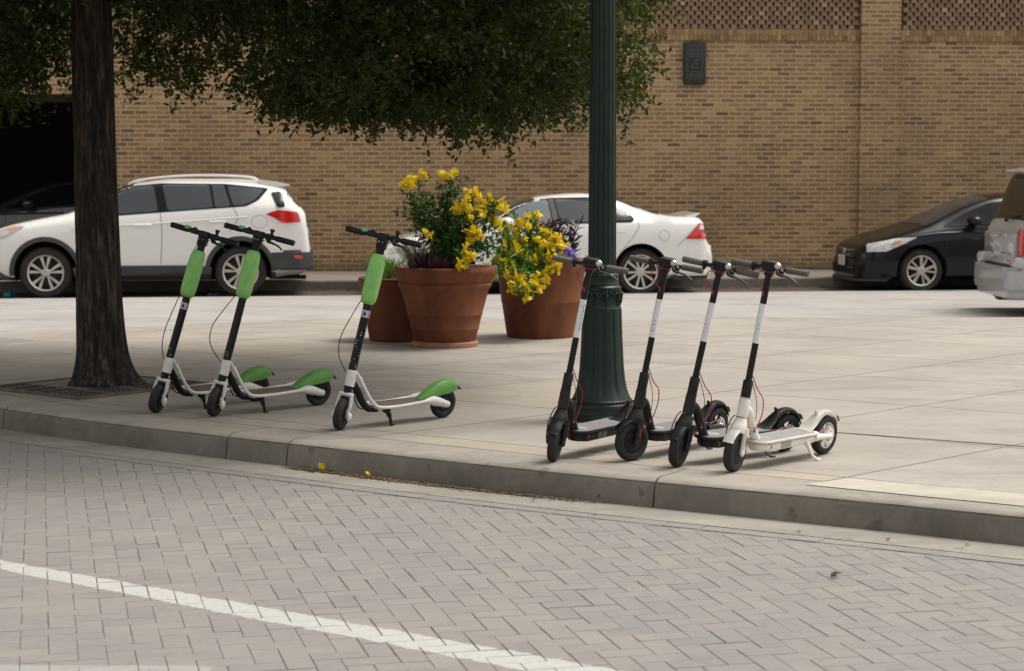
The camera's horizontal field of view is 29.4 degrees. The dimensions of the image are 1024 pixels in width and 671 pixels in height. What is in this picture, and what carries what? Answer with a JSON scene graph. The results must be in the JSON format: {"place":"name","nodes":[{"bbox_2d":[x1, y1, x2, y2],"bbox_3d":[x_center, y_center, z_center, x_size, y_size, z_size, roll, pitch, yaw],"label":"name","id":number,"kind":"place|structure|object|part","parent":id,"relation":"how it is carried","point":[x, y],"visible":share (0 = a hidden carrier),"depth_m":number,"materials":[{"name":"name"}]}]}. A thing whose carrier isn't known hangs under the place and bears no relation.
{"place":"outdoors","nodes":[
{"label":"outdoors","id":0,"kind":"place"},
{"bbox_2d":[207,293,220,295],"bbox_3d":[-4.180,-0.577,27.354,0.200,0.043,0.105,0,5,0],"label":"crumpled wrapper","id":1,"kind":"object","parent":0,"point":[210,294],"visible":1,"depth_m":27.35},
{"bbox_2d":[0,270,834,281],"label":"pavement","id":2,"kind":"structure","parent":0,"point":[333,275],"depth_m":29.95,"materials":[{"name":"concrete"}]},
{"bbox_2d":[0,0,1023,270],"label":"brick building","id":3,"kind":"structure","parent":2,"relation":"on","point":[804,134],"depth_m":31.01,"materials":[{"name":"brick"}]},
{"bbox_2d":[0,180,74,227],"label":"parked car","id":4,"kind":"object","parent":3,"relation":"in","point":[52,199],"visible":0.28,"depth_m":31.84,"materials":[{"name":"grey paint"}]},
{"bbox_3d":[-7.709,-2.275,31.918,1.135,0.387,0.246,0,5,-3],"label":"window","id":5,"kind":"part","parent":4,"relation":"part of","materials":[{"name":"black glass"}]},
{"bbox_2d":[683,42,705,84],"bbox_3d":[2.884,-4.302,30.815,0.360,0.670,0.110,0,5,-5],"label":"wall plaque","id":6,"kind":"object","parent":3,"relation":"attached to","point":[694,63],"depth_m":30.77,"materials":[{"name":"grey metal"}]},
{"bbox_2d":[0,286,977,298],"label":"parking lane","id":7,"kind":"structure","parent":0,"point":[257,293],"depth_m":28.54,"materials":[{"name":"concrete"}]},
{"bbox_2d":[4,291,14,297],"bbox_3d":[-7.020,-0.569,27.201,0.140,0.100,0.100,-9,0,30],"label":"plastic cup","id":8,"kind":"object","parent":7,"relation":"on","point":[10,294],"visible":1,"depth_m":27.19,"materials":[{"name":"teal plastic"}]},
{"bbox_2d":[0,174,312,297],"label":"parked suv","id":9,"kind":"object","parent":7,"relation":"on","point":[38,258],"visible":0.84,"depth_m":27.03,"materials":[{"name":"white paint"}]},
{"bbox_3d":[-5.420,-1.864,26.986,1.020,0.421,0.205,-1,5,-6],"label":"window","id":10,"kind":"part","parent":9,"relation":"part of","materials":[{"name":"grey glass"}]},
{"bbox_3d":[-4.507,-1.919,27.083,0.686,0.360,0.202,-1,5,-6],"label":"window","id":11,"kind":"part","parent":9,"relation":"part of","materials":[{"name":"grey glass"}]},
{"bbox_3d":[-4.051,-1.943,27.131,0.249,0.306,0.198,-1,5,-6],"label":"window","id":12,"kind":"part","parent":9,"relation":"part of","materials":[{"name":"grey glass"}]},
{"bbox_3d":[-3.716,-1.950,27.164,0.488,0.272,0.189,-1,5,-6],"label":"window","id":13,"kind":"part","parent":9,"relation":"part of","materials":[{"name":"grey glass"}]},
{"bbox_3d":[-3.145,-1.993,28.011,0.180,0.266,1.481,-1,5,-6],"label":"rear window","id":14,"kind":"part","parent":9,"relation":"part of","materials":[{"name":"grey glass"}]},
{"bbox_2d":[0,277,976,292],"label":"kerb","id":15,"kind":"structure","parent":7,"relation":"on","point":[293,285],"depth_m":28.73,"materials":[{"name":"concrete"}]},
{"bbox_2d":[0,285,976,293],"bbox_3d":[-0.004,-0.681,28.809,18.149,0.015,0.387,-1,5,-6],"label":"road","id":16,"kind":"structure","parent":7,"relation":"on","point":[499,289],"depth_m":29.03,"materials":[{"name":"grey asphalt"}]},
{"bbox_2d":[384,193,711,292],"bbox_3d":[0.420,-1.349,28.311,4.760,1.445,2.171,-1,5,-6],"label":"parked sedan","id":17,"kind":"object","parent":7,"relation":"on","point":[643,232],"visible":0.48,"depth_m":27.63,"materials":[{"name":"white paint"}]},
{"bbox_3d":[0.195,-1.737,27.530,0.713,0.347,0.272,-1,5,-6],"label":"window","id":18,"kind":"part","parent":17,"relation":"part of","materials":[{"name":"grey glass"}]},
{"bbox_3d":[1.000,-1.767,27.609,0.757,0.325,0.276,-1,5,-6],"label":"window","id":19,"kind":"part","parent":17,"relation":"part of","materials":[{"name":"grey glass"}]},
{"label":"window","id":20,"kind":"part","parent":17,"relation":"part of","materials":[{"name":"black glass"}]},
{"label":"rear window","id":21,"kind":"part","parent":17,"relation":"part of","materials":[{"name":"grey glass"}]},
{"bbox_2d":[832,193,1004,289],"bbox_3d":[7.163,-1.420,29.191,4.582,1.435,2.108,-1,5,-6],"label":"parked car","id":22,"kind":"object","parent":7,"relation":"on","point":[928,249],"visible":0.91,"depth_m":28.28,"materials":[{"name":"black paint"}]},
{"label":"window","id":23,"kind":"part","parent":22,"relation":"part of","materials":[{"name":"black glass"}]},
{"bbox_2d":[0,440,1023,670],"bbox_3d":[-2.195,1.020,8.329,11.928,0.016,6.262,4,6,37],"label":"brick road","id":24,"kind":"structure","parent":0,"point":[931,600],"depth_m":8.00,"materials":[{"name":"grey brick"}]},
{"bbox_2d":[0,394,1023,545],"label":"kerb","id":25,"kind":"structure","parent":24,"relation":"on","point":[948,524],"depth_m":10.33,"materials":[{"name":"concrete"}]},
{"bbox_2d":[0,408,1023,518],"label":"kerb joint filler","id":26,"kind":"object","parent":25,"relation":"on","point":[538,470],"visible":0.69,"depth_m":10.21,"materials":[{"name":"grey concrete"}]},
{"bbox_2d":[0,428,1023,559],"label":"gutter","id":27,"kind":"object","parent":24,"relation":"on","point":[851,534],"visible":0.77,"depth_m":9.99,"materials":[{"name":"concrete"}]},
{"bbox_2d":[318,462,324,469],"bbox_3d":[-1.084,0.743,11.082,0.044,0.050,0.032,0,5,0],"label":"fallen flower","id":28,"kind":"object","parent":27,"relation":"on","point":[321,465],"visible":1,"depth_m":11.08,"materials":[{"name":"yellow plant"}]},
{"bbox_2d":[286,467,605,502],"bbox_3d":[-0.425,0.808,10.598,2.167,0.006,0.170,3,6,35],"label":"kerb debris","id":29,"kind":"object","parent":27,"relation":"on","point":[411,481],"visible":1,"depth_m":10.62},
{"bbox_2d":[50,449,1023,565],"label":"road border course","id":30,"kind":"object","parent":24,"relation":"on","point":[650,522],"visible":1,"depth_m":9.73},
{"bbox_2d":[830,571,840,576],"bbox_3d":[1.363,1.007,8.223,0.046,0.018,0.059,4,6,36],"label":"fallen leaf","id":31,"kind":"object","parent":24,"relation":"on","point":[834,573],"visible":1,"depth_m":8.23,"materials":[{"name":"brown plant"}]},
{"bbox_2d":[0,317,1023,493],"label":"plaza","id":32,"kind":"structure","parent":0,"point":[954,380],"depth_m":14.44,"materials":[{"name":"concrete"}]},
{"bbox_2d":[0,338,36,344],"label":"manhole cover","id":33,"kind":"object","parent":32,"relation":"on","point":[12,341],"visible":1,"depth_m":17.69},
{"bbox_2d":[0,375,208,399],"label":"tree grate","id":34,"kind":"object","parent":32,"relation":"on","point":[59,388],"visible":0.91,"depth_m":13.73,"materials":[{"name":"metal"}]},
{"bbox_2d":[0,0,686,387],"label":"tree","id":35,"kind":"object","parent":34,"relation":"on","point":[494,66],"visible":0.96,"depth_m":13.71,"materials":[{"name":"green plant"}]},
{"bbox_2d":[148,222,274,412],"bbox_3d":[-1.915,-0.118,12.732,0.456,1.210,1.048,18,15,40],"label":"electric scooter","id":36,"kind":"object","parent":32,"relation":"on","point":[255,377],"visible":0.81,"depth_m":12.49,"materials":[{"name":"metal"}]},
{"bbox_2d":[206,223,336,415],"bbox_3d":[-1.513,-0.105,12.543,1.046,1.209,0.442,-5,15,-44],"label":"electric scooter","id":37,"kind":"object","parent":32,"relation":"on","point":[314,386],"visible":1,"depth_m":12.32,"materials":[{"name":"metal"}]},
{"bbox_2d":[358,276,413,341],"bbox_3d":[-1.030,-0.249,17.823,0.750,0.580,0.750,0,5,0],"label":"flower pot","id":38,"kind":"object","parent":32,"relation":"on","point":[388,321],"visible":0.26,"depth_m":17.54,"materials":[{"name":"ceramic"}]},
{"bbox_2d":[358,255,407,278],"bbox_3d":[-1.123,-0.626,17.787,0.585,0.217,0.575,0,5,0],"label":"leafy plant","id":39,"kind":"object","parent":38,"relation":"in","point":[388,272],"visible":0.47,"depth_m":17.68,"materials":[{"name":"green plant"}]},
{"bbox_2d":[331,226,460,429],"bbox_3d":[-0.676,-0.054,11.924,1.045,1.208,0.438,-5,13,-44],"label":"electric scooter","id":40,"kind":"object","parent":32,"relation":"on","point":[438,396],"visible":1,"depth_m":11.69,"materials":[{"name":"metal"}]},
{"bbox_2d":[393,264,495,348],"bbox_3d":[-0.593,-0.262,17.240,0.910,0.705,0.910,0,5,0],"label":"flower pot","id":41,"kind":"object","parent":32,"relation":"on","point":[444,308],"visible":0.95,"depth_m":16.95,"materials":[{"name":"ceramic"}]},
{"bbox_2d":[390,232,441,267],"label":"ornamental grass","id":42,"kind":"object","parent":41,"relation":"in","point":[415,250],"depth_m":17.02,"materials":[{"name":"plant"}]},
{"bbox_2d":[403,252,456,268],"bbox_3d":[-0.705,-0.658,17.013,0.503,0.153,0.543,0,5,0],"label":"broad leaf plant","id":43,"kind":"object","parent":41,"relation":"in","point":[433,261],"visible":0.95,"depth_m":16.86,"materials":[{"name":"purple plant"}]},
{"bbox_2d":[392,168,512,271],"bbox_3d":[-0.530,-0.962,17.051,0.977,1.011,0.662,3,6,30],"label":"flowering shrub","id":44,"kind":"object","parent":41,"relation":"in","point":[453,238],"visible":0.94,"depth_m":17.06,"materials":[{"name":"yellow plant"}]},
{"bbox_2d":[496,258,584,338],"bbox_3d":[0.270,-0.353,18.185,0.848,0.725,0.848,0,5,0],"label":"flower pot","id":45,"kind":"object","parent":32,"relation":"on","point":[550,311],"visible":0.66,"depth_m":17.89,"materials":[{"name":"ceramic"}]},
{"bbox_2d":[482,209,570,303],"bbox_3d":[0.074,-0.720,17.711,0.868,0.860,0.697,-4,6,-40],"label":"flowering shrub","id":46,"kind":"object","parent":45,"relation":"in","point":[514,249],"visible":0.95,"depth_m":17.66,"materials":[{"name":"yellow plant"}]},
{"bbox_2d":[521,215,583,260],"bbox_3d":[0.347,-0.911,18.093,0.683,0.459,0.631,0,5,0],"label":"purple plant","id":47,"kind":"object","parent":45,"relation":"in","point":[569,233],"visible":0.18,"depth_m":18.03,"materials":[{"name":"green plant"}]},
{"bbox_2d":[552,244,586,259],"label":"violet flowers","id":48,"kind":"object","parent":45,"relation":"in","point":[568,250],"visible":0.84,"depth_m":17.75,"materials":[{"name":"purple plant"}]},
{"bbox_2d":[546,255,644,460],"bbox_3d":[0.512,0.104,10.735,0.418,1.099,1.076,11,10,32],"label":"electric scooter","id":49,"kind":"object","parent":32,"relation":"on","point":[562,426],"visible":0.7,"depth_m":10.43,"materials":[{"name":"metal"}]},
{"bbox_2d":[571,0,631,422],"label":"lamp post","id":50,"kind":"object","parent":32,"relation":"on","point":[601,381],"visible":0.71,"depth_m":12.01,"materials":[{"name":"green metal"}]},
{"bbox_2d":[614,255,730,460],"bbox_3d":[0.942,0.104,10.732,0.423,1.098,1.077,12,11,37],"label":"electric scooter","id":51,"kind":"object","parent":32,"relation":"on","point":[634,435],"visible":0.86,"depth_m":10.45,"materials":[{"name":"metal"}]},
{"bbox_2d":[668,256,802,466],"bbox_3d":[1.240,0.128,10.459,1.075,1.099,0.405,-4,14,-41],"label":"electric scooter","id":52,"kind":"object","parent":32,"relation":"on","point":[682,434],"visible":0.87,"depth_m":10.23,"materials":[{"name":"metal"}]},
{"bbox_2d":[723,258,839,471],"bbox_3d":[1.468,0.137,10.342,0.422,1.098,1.077,12,11,41],"label":"electric scooter","id":53,"kind":"object","parent":32,"relation":"on","point":[739,435],"visible":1,"depth_m":10.11,"materials":[{"name":"metal"}]},
{"bbox_2d":[807,478,1023,505],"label":"concrete patch","id":54,"kind":"object","parent":32,"relation":"on","point":[940,492],"visible":1,"depth_m":9.49,"materials":[{"name":"beige concrete"}]},
{"bbox_2d":[838,432,1018,445],"bbox_3d":[3.199,0.641,10.820,4.693,0.001,0.025,3,6,31],"label":"expansion joint","id":55,"kind":"object","parent":32,"relation":"on","point":[931,439],"visible":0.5,"depth_m":11.28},
{"bbox_2d":[0,290,1023,333],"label":"road","id":56,"kind":"structure","parent":0,"point":[22,315],"depth_m":24.78,"materials":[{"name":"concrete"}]},
{"bbox_2d":[974,167,1023,299],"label":"minivan","id":57,"kind":"object","parent":56,"relation":"on","point":[999,269],"visible":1,"depth_m":23.62,"materials":[{"name":"silver metal"}]},
{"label":"rear window","id":58,"kind":"part","parent":57,"relation":"part of","materials":[{"name":"black glass"}]}
]}

